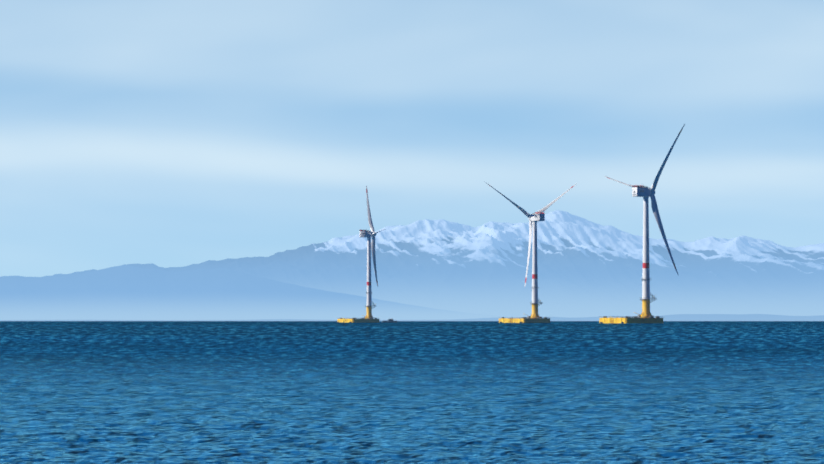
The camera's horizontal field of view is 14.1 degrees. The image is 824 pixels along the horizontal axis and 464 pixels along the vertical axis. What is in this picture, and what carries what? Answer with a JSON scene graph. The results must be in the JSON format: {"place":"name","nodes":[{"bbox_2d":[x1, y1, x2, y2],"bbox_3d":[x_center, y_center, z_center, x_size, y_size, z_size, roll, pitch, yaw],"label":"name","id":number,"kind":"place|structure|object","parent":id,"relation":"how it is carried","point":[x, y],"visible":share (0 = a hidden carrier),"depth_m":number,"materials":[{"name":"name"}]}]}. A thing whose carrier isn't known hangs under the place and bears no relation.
{"place":"outdoors","nodes":[
{"label":"outdoors","id":0,"kind":"place"},
{"bbox_2d":[0,265,515,319],"bbox_3d":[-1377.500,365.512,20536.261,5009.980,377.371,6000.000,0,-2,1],"label":"headland hills","id":1,"kind":"structure","parent":0,"point":[125,292],"depth_m":19271.31,"materials":[{"name":"blue"}]},
{"bbox_2d":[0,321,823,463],"bbox_3d":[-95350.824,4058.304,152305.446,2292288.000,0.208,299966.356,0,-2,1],"label":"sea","id":2,"kind":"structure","parent":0,"point":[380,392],"depth_m":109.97,"materials":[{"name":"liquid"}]},
{"bbox_2d":[337,317,379,322],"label":"floating platform","id":3,"kind":"structure","parent":2,"relation":"on","point":[358,320],"depth_m":4437.05,"materials":[{"name":"yellow paint"}]},
{"bbox_2d":[359,186,382,318],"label":"wind turbine","id":4,"kind":"object","parent":3,"relation":"on","point":[369,234],"visible":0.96,"depth_m":4461.87,"materials":[{"name":"white paint"}]},
{"bbox_2d":[498,315,550,322],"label":"floating platform","id":5,"kind":"structure","parent":2,"relation":"on","point":[528,319],"depth_m":3716.23,"materials":[{"name":"yellow paint"}]},
{"bbox_2d":[484,181,576,317],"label":"wind turbine","id":6,"kind":"object","parent":5,"relation":"on","point":[535,217],"visible":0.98,"depth_m":3741.97,"materials":[{"name":"white paint"}]},
{"bbox_2d":[599,312,663,322],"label":"floating platform","id":7,"kind":"structure","parent":2,"relation":"on","point":[636,319],"depth_m":2976.83,"materials":[{"name":"yellow paint"}]},
{"bbox_2d":[604,124,684,317],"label":"wind turbine","id":8,"kind":"object","parent":7,"relation":"on","point":[645,193],"visible":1,"depth_m":2999.48,"materials":[{"name":"white paint"}]},
{"bbox_2d":[0,210,823,317],"bbox_3d":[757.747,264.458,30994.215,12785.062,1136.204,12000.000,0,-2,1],"label":"mountain range","id":9,"kind":"structure","parent":0,"point":[586,268],"depth_m":28966.85,"materials":[{"name":"blue stone"}]},
{"bbox_2d":[0,314,823,320],"bbox_3d":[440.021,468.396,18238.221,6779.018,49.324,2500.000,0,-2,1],"label":"coastal hills","id":10,"kind":"structure","parent":0,"point":[722,317],"depth_m":17560.68,"materials":[{"name":"blue"}]},
{"bbox_2d":[0,0,823,276],"label":"sky","id":11,"kind":"structure","parent":0,"point":[162,133],"materials":[{"name":"blue"}]}
]}

